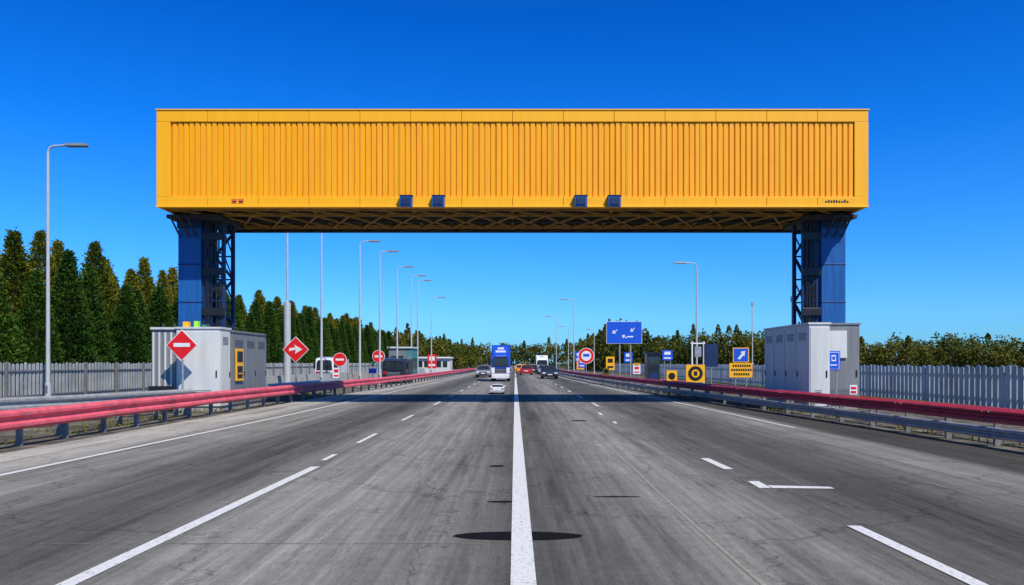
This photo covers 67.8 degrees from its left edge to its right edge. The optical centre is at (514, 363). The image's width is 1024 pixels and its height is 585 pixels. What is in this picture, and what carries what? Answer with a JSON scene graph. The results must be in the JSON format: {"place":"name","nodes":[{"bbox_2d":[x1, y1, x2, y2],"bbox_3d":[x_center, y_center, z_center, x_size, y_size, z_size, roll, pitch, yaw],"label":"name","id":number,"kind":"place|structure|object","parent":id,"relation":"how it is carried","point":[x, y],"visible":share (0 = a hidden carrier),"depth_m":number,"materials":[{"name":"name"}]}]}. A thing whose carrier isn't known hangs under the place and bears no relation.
{"place":"outdoors","nodes":[
{"label":"outdoors","id":0,"kind":"place"},
{"bbox_2d":[418,357,453,372],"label":"site office building","id":1,"kind":"structure","parent":0,"point":[443,363],"depth_m":135.00,"materials":[{"name":"paint"}]},
{"bbox_2d":[0,366,1023,584],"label":"road","id":2,"kind":"structure","parent":0,"point":[957,506],"depth_m":9.73,"materials":[{"name":"asphalt"}]},
{"bbox_2d":[475,365,490,376],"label":"car","id":3,"kind":"object","parent":2,"relation":"on","point":[483,370],"visible":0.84,"depth_m":93.40,"materials":[{"name":"silver metal"}]},
{"bbox_2d":[0,371,987,584],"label":"road marking","id":4,"kind":"object","parent":2,"relation":"on","point":[522,565],"visible":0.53,"depth_m":7.95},
{"bbox_2d":[490,384,505,393],"bbox_3d":[-0.980,1.432,42.808,0.899,0.532,1.882,0,0,0],"label":"car","id":5,"kind":"object","parent":2,"relation":"on","point":[496,387],"visible":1,"depth_m":41.91,"materials":[{"name":"white metal"}]},
{"bbox_2d":[489,345,512,380],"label":"truck","id":6,"kind":"object","parent":2,"relation":"on","point":[500,361],"visible":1,"depth_m":70.98,"materials":[{"name":"blue metal"}]},
{"bbox_2d":[269,390,765,584],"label":"pavement joint","id":7,"kind":"object","parent":2,"relation":"on","point":[741,565],"visible":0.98,"depth_m":7.55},
{"bbox_2d":[519,365,532,374],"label":"car","id":8,"kind":"object","parent":2,"relation":"on","point":[526,368],"visible":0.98,"depth_m":109.98,"materials":[{"name":"red metal"}]},
{"bbox_2d":[535,355,549,372],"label":"truck","id":9,"kind":"object","parent":2,"relation":"on","point":[541,359],"visible":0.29,"depth_m":140.09,"materials":[{"name":"white metal"}]},
{"bbox_2d":[454,420,638,539],"bbox_3d":[0.751,1.696,15.068,2.160,0.001,15.568,0,0,2],"label":"oil stain","id":10,"kind":"object","parent":2,"relation":"on","point":[507,535],"visible":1,"depth_m":7.51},
{"bbox_2d":[540,365,558,378],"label":"car","id":11,"kind":"object","parent":2,"relation":"on","point":[549,370],"visible":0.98,"depth_m":84.39,"materials":[{"name":"blue metal"}]},
{"bbox_2d":[606,321,641,382],"bbox_3d":[8.600,-0.800,60.095,2.800,5.000,0.229,0,0,0],"label":"direction sign","id":12,"kind":"object","parent":2,"relation":"on","point":[624,332],"visible":0.88,"depth_m":59.99,"materials":[{"name":"metal"}]},
{"bbox_2d":[0,367,1023,453],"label":"gravel verge","id":13,"kind":"structure","parent":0,"point":[44,438],"depth_m":20.89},
{"bbox_2d":[45,143,88,395],"bbox_3d":[-18.270,-3.610,31.000,1.800,10.660,0.340,0,0,0],"label":"street lamp","id":14,"kind":"object","parent":13,"relation":"on","point":[48,383],"visible":0.89,"depth_m":30.95,"materials":[{"name":"metal"}]},
{"bbox_2d":[56,408,186,434],"bbox_3d":[-10.755,1.472,13.501,0.334,0.656,23.101,0,0,0],"label":"guardrail","id":15,"kind":"object","parent":13,"relation":"on","point":[119,421],"visible":0.05,"depth_m":20.85,"materials":[{"name":"metal"}]},
{"bbox_2d":[0,379,338,414],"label":"guardrail","id":16,"kind":"object","parent":13,"relation":"on","point":[9,403],"visible":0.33,"depth_m":22.27,"materials":[{"name":"metal"}]},
{"bbox_2d":[167,330,196,412],"bbox_3d":[-11.500,0.265,26.339,1.080,2.870,0.111,0,0,0],"label":"traffic sign","id":17,"kind":"object","parent":13,"relation":"on","point":[181,344],"visible":0.95,"depth_m":26.29,"materials":[{"name":"metal"}]},
{"bbox_2d":[148,321,231,411],"bbox_3d":[-11.665,0.090,28.130,2.530,3.220,2.940,0,0,0],"label":"equipment cabinet","id":18,"kind":"object","parent":13,"relation":"on","point":[207,363],"visible":0.73,"depth_m":27.00,"materials":[{"name":"metal"}]},
{"bbox_2d":[0,368,476,445],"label":"guardrail","id":19,"kind":"object","parent":13,"relation":"on","point":[18,420],"visible":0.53,"depth_m":21.48,"materials":[{"name":"metal"}]},
{"bbox_2d":[230,330,266,408],"bbox_3d":[-10.955,0.240,29.995,1.170,2.920,3.890,0,0,0],"label":"equipment cabinet","id":20,"kind":"object","parent":13,"relation":"on","point":[252,345],"visible":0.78,"depth_m":29.90,"materials":[{"name":"metal"}]},
{"bbox_2d":[235,349,243,380],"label":"warning sign","id":21,"kind":"object","parent":20,"relation":"attached to","point":[239,364],"visible":1,"depth_m":28.54,"materials":[{"name":"yellow plastic"}]},
{"bbox_2d":[284,233,290,382],"bbox_3d":[-12.807,-3.585,45.000,1.673,10.610,0.386,0,0,0],"label":"street lamp","id":22,"kind":"object","parent":13,"relation":"on","point":[287,339],"visible":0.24,"depth_m":44.84,"materials":[{"name":"metal"}]},
{"bbox_2d":[283,337,308,381],"bbox_3d":[-11.800,0.125,41.039,1.420,3.150,0.111,0,0,0],"label":"traffic sign","id":23,"kind":"object","parent":13,"relation":"on","point":[295,349],"visible":0.89,"depth_m":40.99,"materials":[{"name":"metal"}]},
{"bbox_2d":[320,233,322,379],"bbox_3d":[-12.045,-3.585,50.000,1.650,10.610,0.340,0,0,0],"label":"street lamp","id":24,"kind":"object","parent":13,"relation":"on","point":[321,334],"visible":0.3,"depth_m":49.95,"materials":[{"name":"metal"}]},
{"bbox_2d":[313,357,348,373],"bbox_3d":[-15.000,0.593,62.670,1.800,2.205,5.660,0,0,0],"label":"delivery van","id":25,"kind":"object","parent":13,"relation":"on","point":[329,365],"visible":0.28,"depth_m":59.95,"materials":[{"name":"white metal"}]},
{"bbox_2d":[333,353,346,388],"bbox_3d":[-11.500,0.500,50.039,0.900,2.400,0.111,0,0,0],"label":"traffic sign","id":26,"kind":"object","parent":13,"relation":"on","point":[339,359],"visible":1,"depth_m":49.99,"materials":[{"name":"metal"}]},
{"bbox_2d":[266,368,424,383],"bbox_3d":[-14.350,1.225,80.975,0.496,0.950,77.950,0,0,0],"label":"concrete barrier","id":27,"kind":"object","parent":13,"relation":"on","point":[326,376],"visible":0.24,"depth_m":57.17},
{"bbox_2d":[357,240,379,386],"bbox_3d":[-10.545,-3.585,55.000,1.650,10.610,0.340,0,0,0],"label":"street lamp","id":28,"kind":"object","parent":13,"relation":"on","point":[359,375],"visible":0.9,"depth_m":54.94,"materials":[{"name":"metal"}]},
{"bbox_2d":[372,350,384,373],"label":"traffic sign","id":29,"kind":"object","parent":13,"relation":"on","point":[375,355],"visible":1,"depth_m":59.99,"materials":[{"name":"metal"}]},
{"bbox_2d":[377,250,397,384],"bbox_3d":[-9.995,-3.585,60.000,1.650,10.610,0.340,0,0,0],"label":"street lamp","id":30,"kind":"object","parent":13,"relation":"on","point":[379,374],"visible":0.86,"depth_m":59.95,"materials":[{"name":"metal"}]},
{"bbox_2d":[381,358,412,382],"bbox_3d":[-10.200,0.632,66.420,2.450,2.128,5.160,0,0,0],"label":"delivery van","id":31,"kind":"object","parent":13,"relation":"on","point":[396,366],"visible":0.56,"depth_m":63.95,"materials":[{"name":"grey metal"}]},
{"bbox_2d":[387,347,418,381],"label":"toll booth","id":32,"kind":"object","parent":13,"relation":"on","point":[408,352],"visible":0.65,"depth_m":71.00,"materials":[{"name":"paint"}]},
{"bbox_2d":[396,266,412,381],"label":"street lamp","id":33,"kind":"object","parent":13,"relation":"on","point":[397,313],"visible":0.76,"depth_m":69.45,"materials":[{"name":"metal"}]},
{"bbox_2d":[411,275,425,346],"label":"street lamp","id":34,"kind":"object","parent":13,"relation":"on","point":[411,305],"visible":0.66,"depth_m":76.44,"materials":[{"name":"metal"}]},
{"bbox_2d":[417,280,430,373],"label":"street lamp","id":35,"kind":"object","parent":13,"relation":"on","point":[417,323],"visible":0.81,"depth_m":80.94,"materials":[{"name":"metal"}]},
{"bbox_2d":[427,354,435,372],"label":"traffic sign","id":36,"kind":"object","parent":13,"relation":"on","point":[433,361],"visible":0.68,"depth_m":110.00,"materials":[{"name":"metal"}]},
{"bbox_2d":[430,297,445,372],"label":"street lamp","id":37,"kind":"object","parent":13,"relation":"on","point":[431,330],"visible":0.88,"depth_m":101.94,"materials":[{"name":"metal"}]},
{"bbox_2d":[2,390,1021,447],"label":"roadside weeds","id":38,"kind":"object","parent":13,"relation":"on","point":[307,393],"visible":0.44,"depth_m":20.40,"materials":[{"name":"green plant"}]},
{"bbox_2d":[155,109,869,329],"bbox_3d":[-0.125,-3.950,31.120,26.850,11.300,5.760,0,0,0],"label":"overhead gantry","id":39,"kind":"object","parent":13,"relation":"on","point":[221,174],"visible":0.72,"depth_m":28.55,"materials":[{"name":"metal"}]},
{"bbox_2d":[560,299,574,371],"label":"street lamp","id":40,"kind":"object","parent":13,"relation":"on","point":[573,331],"visible":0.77,"depth_m":104.95,"materials":[{"name":"metal"}]},
{"bbox_2d":[578,348,593,372],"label":"traffic sign","id":41,"kind":"object","parent":13,"relation":"on","point":[586,356],"visible":0.95,"depth_m":75.99,"materials":[{"name":"metal"}]},
{"bbox_2d":[606,357,614,375],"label":"traffic sign","id":42,"kind":"object","parent":13,"relation":"on","point":[610,363],"visible":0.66,"depth_m":80.00,"materials":[{"name":"yellow plastic"}]},
{"bbox_2d":[624,352,632,361],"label":"traffic sign","id":43,"kind":"object","parent":13,"relation":"on","point":[626,356],"visible":0.61,"depth_m":82.00,"materials":[{"name":"metal"}]},
{"bbox_2d":[643,352,660,384],"bbox_3d":[10.900,0.400,60.575,1.200,2.600,1.450,0,0,0],"label":"ticket kiosk","id":44,"kind":"object","parent":13,"relation":"on","point":[652,365],"visible":0.67,"depth_m":60.00,"materials":[{"name":"blue plastic"}]},
{"bbox_2d":[662,350,672,379],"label":"traffic sign","id":45,"kind":"object","parent":13,"relation":"on","point":[667,354],"visible":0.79,"depth_m":75.00,"materials":[{"name":"metal"}]},
{"bbox_2d":[666,370,676,387],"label":"warning sign","id":46,"kind":"object","parent":13,"relation":"on","point":[671,375],"visible":0.78,"depth_m":43.50,"materials":[{"name":"yellow plastic"}]},
{"bbox_2d":[674,262,697,382],"bbox_3d":[13.495,-3.135,60.000,1.950,9.710,0.340,0,0,0],"label":"street lamp","id":47,"kind":"object","parent":13,"relation":"on","point":[696,307],"visible":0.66,"depth_m":59.95,"materials":[{"name":"metal"}]},
{"bbox_2d":[686,365,704,391],"bbox_3d":[10.300,0.890,43.532,1.080,1.620,0.125,0,0,0],"label":"warning sign","id":48,"kind":"object","parent":13,"relation":"on","point":[695,373],"visible":0.91,"depth_m":43.49,"materials":[{"name":"yellow metal"}]},
{"bbox_2d":[691,341,704,382],"bbox_3d":[14.150,0.000,58.995,1.100,3.400,0.149,0,0,0],"label":"sign frame","id":49,"kind":"object","parent":13,"relation":"on","point":[697,351],"visible":0.72,"depth_m":58.94,"materials":[{"name":"white paint"}]},
{"bbox_2d":[704,344,717,391],"bbox_3d":[11.600,0.275,45.120,0.760,2.850,0.260,0,0,0],"label":"information sign","id":50,"kind":"object","parent":13,"relation":"on","point":[711,355],"visible":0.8,"depth_m":45.00,"materials":[{"name":"metal"}]},
{"bbox_2d":[729,348,751,386],"bbox_3d":[12.600,0.410,42.537,1.280,2.580,0.115,0,0,0],"label":"warning sign","id":51,"kind":"object","parent":13,"relation":"on","point":[740,369],"visible":0.92,"depth_m":42.50,"materials":[{"name":"yellow metal"}]},
{"bbox_2d":[558,370,1023,445],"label":"guardrail","id":52,"kind":"object","parent":13,"relation":"on","point":[996,432],"visible":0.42,"depth_m":20.53,"materials":[{"name":"metal"}]},
{"bbox_2d":[763,322,830,406],"bbox_3d":[10.780,0.125,29.395,0.820,3.150,4.890,0,0,0],"label":"equipment cabinet","id":53,"kind":"object","parent":13,"relation":"on","point":[797,357],"visible":0.84,"depth_m":27.86,"materials":[{"name":"metal"}]},
{"bbox_2d":[830,351,839,407],"bbox_3d":[11.530,0.625,27.625,0.500,2.150,0.130,0,0,0],"label":"notice sign","id":54,"kind":"object","parent":13,"relation":"on","point":[835,360],"visible":0.62,"depth_m":27.58,"materials":[{"name":"metal"}]},
{"bbox_2d":[662,379,1023,432],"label":"guardrail","id":55,"kind":"object","parent":13,"relation":"on","point":[878,411],"visible":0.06,"depth_m":21.55,"materials":[{"name":"metal"}]},
{"bbox_2d":[830,323,860,408],"bbox_3d":[11.995,0.105,28.820,1.490,3.190,1.640,0,0,0],"label":"equipment cabinet","id":56,"kind":"object","parent":13,"relation":"on","point":[844,339],"visible":0.37,"depth_m":28.08,"materials":[{"name":"metal"}]},
{"bbox_2d":[0,0,1023,363],"label":"sky","id":57,"kind":"structure","parent":0,"point":[937,246],"materials":[{"name":"blue"}]},
{"bbox_2d":[43,364,995,406],"bbox_3d":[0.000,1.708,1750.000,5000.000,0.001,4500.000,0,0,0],"label":"ground","id":58,"kind":"structure","parent":0,"point":[558,366],"depth_m":58.78,"materials":[{"name":"green plant"}]},
{"bbox_2d":[0,275,31,395],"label":"conifer tree","id":59,"kind":"object","parent":58,"relation":"on","point":[9,351],"visible":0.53,"depth_m":35.75,"materials":[{"name":"green plant"}]},
{"bbox_2d":[0,227,39,364],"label":"conifer tree","id":60,"kind":"object","parent":58,"relation":"on","point":[13,259],"visible":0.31,"depth_m":41.79,"materials":[{"name":"green plant"}]},
{"bbox_2d":[16,230,66,344],"bbox_3d":[-27.756,-3.013,44.598,4.487,9.913,4.308,0,0,31],"label":"conifer tree","id":61,"kind":"object","parent":58,"relation":"on","point":[37,260],"visible":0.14,"depth_m":44.30,"materials":[{"name":"green plant"}]},
{"bbox_2d":[8,270,75,393],"bbox_3d":[-24.320,-1.446,38.814,3.323,6.706,3.556,0,0,-43],"label":"conifer tree","id":62,"kind":"object","parent":58,"relation":"on","point":[35,292],"visible":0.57,"depth_m":38.49,"materials":[{"name":"green plant"}]},
{"bbox_2d":[50,237,66,268],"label":"conifer tree","id":63,"kind":"object","parent":58,"relation":"on","point":[58,245],"visible":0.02,"depth_m":50.49,"materials":[{"name":"green plant"}]},
{"bbox_2d":[50,251,73,323],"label":"conifer tree","id":64,"kind":"object","parent":58,"relation":"on","point":[57,258],"visible":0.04,"depth_m":46.58,"materials":[{"name":"green plant"}]},
{"bbox_2d":[39,249,111,394],"bbox_3d":[-24.164,-2.200,41.538,3.870,8.084,3.816,0,0,3],"label":"conifer tree","id":65,"kind":"object","parent":58,"relation":"on","point":[79,327],"visible":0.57,"depth_m":41.15,"materials":[{"name":"green plant"}]},
{"bbox_2d":[64,263,118,392],"bbox_3d":[-24.828,-1.987,44.461,3.705,7.804,3.501,0,0,-28],"label":"conifer tree","id":66,"kind":"object","parent":58,"relation":"on","point":[93,295],"visible":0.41,"depth_m":44.32,"materials":[{"name":"green plant"}]},
{"bbox_2d":[77,240,123,377],"bbox_3d":[-27.358,-3.104,49.710,4.805,10.103,5.005,0,0,-40],"label":"conifer tree","id":67,"kind":"object","parent":58,"relation":"on","point":[95,257],"visible":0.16,"depth_m":49.51,"materials":[{"name":"green plant"}]},
{"bbox_2d":[101,266,119,324],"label":"conifer tree","id":68,"kind":"object","parent":58,"relation":"on","point":[114,286],"visible":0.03,"depth_m":52.04,"materials":[{"name":"green plant"}]},
{"bbox_2d":[107,284,151,388],"bbox_3d":[-24.221,-1.535,47.622,3.912,6.896,4.186,0,0,-5],"label":"conifer tree","id":69,"kind":"object","parent":58,"relation":"on","point":[124,311],"visible":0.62,"depth_m":47.30,"materials":[{"name":"green plant"}]},
{"bbox_2d":[118,268,145,328],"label":"conifer tree","id":70,"kind":"object","parent":58,"relation":"on","point":[131,278],"visible":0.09,"depth_m":54.65,"materials":[{"name":"green plant"}]},
{"bbox_2d":[116,290,153,362],"bbox_3d":[-24.979,-1.487,50.185,4.252,6.793,3.973,0,0,-29],"label":"conifer tree","id":71,"kind":"object","parent":58,"relation":"on","point":[143,313],"visible":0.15,"depth_m":50.14,"materials":[{"name":"green plant"}]},
{"bbox_2d":[135,255,157,318],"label":"conifer tree","id":72,"kind":"object","parent":58,"relation":"on","point":[144,270],"visible":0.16,"depth_m":57.14,"materials":[{"name":"green plant"}]},
{"bbox_2d":[143,286,176,343],"bbox_3d":[-24.881,-1.759,53.183,4.703,7.375,4.394,0,0,-28],"label":"conifer tree","id":73,"kind":"object","parent":58,"relation":"on","point":[158,308],"visible":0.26,"depth_m":52.96,"materials":[{"name":"green plant"}]},
{"bbox_2d":[155,270,173,313],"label":"conifer tree","id":74,"kind":"object","parent":58,"relation":"on","point":[163,280],"visible":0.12,"depth_m":59.60,"materials":[{"name":"green plant"}]},
{"bbox_2d":[167,265,177,301],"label":"conifer tree","id":75,"kind":"object","parent":58,"relation":"on","point":[172,271],"visible":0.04,"depth_m":67.22,"materials":[{"name":"green plant"}]},
{"bbox_2d":[171,298,177,326],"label":"conifer tree","id":76,"kind":"object","parent":58,"relation":"on","point":[174,307],"visible":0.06,"depth_m":56.05,"materials":[{"name":"green plant"}]},
{"bbox_2d":[0,362,381,397],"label":"palisade fence","id":77,"kind":"object","parent":58,"relation":"on","point":[143,369],"visible":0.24,"depth_m":35.76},
{"bbox_2d":[219,292,238,330],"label":"conifer tree","id":78,"kind":"object","parent":58,"relation":"on","point":[228,305],"visible":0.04,"depth_m":64.61,"materials":[{"name":"green plant"}]},
{"bbox_2d":[230,300,245,331],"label":"conifer tree","id":79,"kind":"object","parent":58,"relation":"on","point":[239,322],"visible":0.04,"depth_m":67.24,"materials":[{"name":"green plant"}]},
{"bbox_2d":[235,294,246,330],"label":"conifer tree","id":80,"kind":"object","parent":58,"relation":"on","point":[239,299],"visible":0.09,"depth_m":75.18,"materials":[{"name":"green plant"}]},
{"bbox_2d":[244,312,257,332],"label":"conifer tree","id":81,"kind":"object","parent":58,"relation":"on","point":[250,324],"visible":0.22,"depth_m":70.19,"materials":[{"name":"green plant"}]},
{"bbox_2d":[252,301,270,362],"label":"conifer tree","id":82,"kind":"object","parent":58,"relation":"on","point":[257,313],"visible":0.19,"depth_m":73.14,"materials":[{"name":"green plant"}]},
{"bbox_2d":[249,289,273,343],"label":"conifer tree","id":83,"kind":"object","parent":58,"relation":"on","point":[258,297],"visible":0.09,"depth_m":80.42,"materials":[{"name":"green plant"}]},
{"bbox_2d":[260,300,283,363],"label":"conifer tree","id":84,"kind":"object","parent":58,"relation":"on","point":[271,326],"visible":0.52,"depth_m":75.66,"materials":[{"name":"green plant"}]},
{"bbox_2d":[272,296,283,320],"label":"conifer tree","id":85,"kind":"object","parent":58,"relation":"on","point":[277,306],"visible":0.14,"depth_m":87.60,"materials":[{"name":"green plant"}]},
{"bbox_2d":[270,312,294,363],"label":"conifer tree","id":86,"kind":"object","parent":58,"relation":"on","point":[280,323],"visible":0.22,"depth_m":78.88,"materials":[{"name":"green plant"}]},
{"bbox_2d":[282,310,304,363],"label":"conifer tree","id":87,"kind":"object","parent":58,"relation":"on","point":[294,334],"visible":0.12,"depth_m":82.18,"materials":[{"name":"green plant"}]},
{"bbox_2d":[289,300,297,320],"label":"conifer tree","id":88,"kind":"object","parent":58,"relation":"on","point":[293,308],"visible":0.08,"depth_m":93.29,"materials":[{"name":"green plant"}]},
{"bbox_2d":[293,318,310,362],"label":"conifer tree","id":89,"kind":"object","parent":58,"relation":"on","point":[299,329],"visible":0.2,"depth_m":84.94,"materials":[{"name":"green plant"}]},
{"bbox_2d":[297,313,316,363],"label":"conifer tree","id":90,"kind":"object","parent":58,"relation":"on","point":[303,324],"visible":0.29,"depth_m":87.61,"materials":[{"name":"green plant"}]},
{"bbox_2d":[305,308,319,362],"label":"conifer tree","id":91,"kind":"object","parent":58,"relation":"on","point":[311,329],"visible":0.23,"depth_m":90.68,"materials":[{"name":"green plant"}]},
{"bbox_2d":[312,307,319,324],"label":"conifer tree","id":92,"kind":"object","parent":58,"relation":"on","point":[315,312],"visible":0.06,"depth_m":105.70,"materials":[{"name":"green plant"}]},
{"bbox_2d":[315,319,334,356],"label":"conifer tree","id":93,"kind":"object","parent":58,"relation":"on","point":[327,349],"visible":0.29,"depth_m":95.77,"materials":[{"name":"green plant"}]},
{"bbox_2d":[319,318,335,356],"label":"conifer tree","id":94,"kind":"object","parent":58,"relation":"on","point":[328,331],"visible":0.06,"depth_m":98.90,"materials":[{"name":"green plant"}]},
{"bbox_2d":[327,312,335,329],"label":"conifer tree","id":95,"kind":"object","parent":58,"relation":"on","point":[330,318],"visible":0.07,"depth_m":113.85,"materials":[{"name":"green plant"}]},
{"bbox_2d":[326,324,340,353],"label":"conifer tree","id":96,"kind":"object","parent":58,"relation":"on","point":[333,334],"visible":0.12,"depth_m":102.02,"materials":[{"name":"green plant"}]},
{"bbox_2d":[334,328,342,352],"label":"conifer tree","id":97,"kind":"object","parent":58,"relation":"on","point":[337,337],"visible":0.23,"depth_m":105.23,"materials":[{"name":"green plant"}]},
{"bbox_2d":[337,320,351,362],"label":"conifer tree","id":98,"kind":"object","parent":58,"relation":"on","point":[344,342],"visible":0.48,"depth_m":108.32,"materials":[{"name":"green plant"}]},
{"bbox_2d":[342,322,358,363],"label":"conifer tree","id":99,"kind":"object","parent":58,"relation":"on","point":[352,345],"visible":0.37,"depth_m":111.24,"materials":[{"name":"green plant"}]},
{"bbox_2d":[353,323,365,363],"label":"conifer tree","id":100,"kind":"object","parent":58,"relation":"on","point":[355,331],"visible":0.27,"depth_m":117.40,"materials":[{"name":"green plant"}]},
{"bbox_2d":[356,331,369,363],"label":"conifer tree","id":101,"kind":"object","parent":58,"relation":"on","point":[365,351],"visible":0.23,"depth_m":119.94,"materials":[{"name":"green plant"}]},
{"bbox_2d":[363,324,375,363],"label":"conifer tree","id":102,"kind":"object","parent":58,"relation":"on","point":[369,344],"visible":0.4,"depth_m":125.09,"materials":[{"name":"green plant"}]},
{"bbox_2d":[381,330,388,357],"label":"conifer tree","id":103,"kind":"object","parent":58,"relation":"on","point":[384,340],"visible":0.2,"depth_m":142.61,"materials":[{"name":"green plant"}]},
{"bbox_2d":[385,331,394,354],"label":"conifer tree","id":104,"kind":"object","parent":58,"relation":"on","point":[388,338],"visible":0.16,"depth_m":145.88,"materials":[{"name":"green plant"}]},
{"bbox_2d":[2,362,975,396],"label":"hedge undergrowth","id":105,"kind":"object","parent":58,"relation":"on","point":[97,384],"depth_m":38.84,"materials":[{"name":"green plant"}]},
{"bbox_2d":[361,318,1023,374],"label":"distant tree row","id":106,"kind":"object","parent":58,"relation":"on","point":[956,352],"visible":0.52,"depth_m":133.93,"materials":[{"name":"green plant"}]},
{"bbox_2d":[751,302,753,363],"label":"camera mast","id":107,"kind":"object","parent":58,"relation":"on","point":[752,304],"visible":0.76,"depth_m":69.95,"materials":[{"name":"metal"}]},
{"bbox_2d":[609,364,1023,409],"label":"palisade fence","id":108,"kind":"object","parent":58,"relation":"on","point":[1001,387],"visible":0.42,"depth_m":32.98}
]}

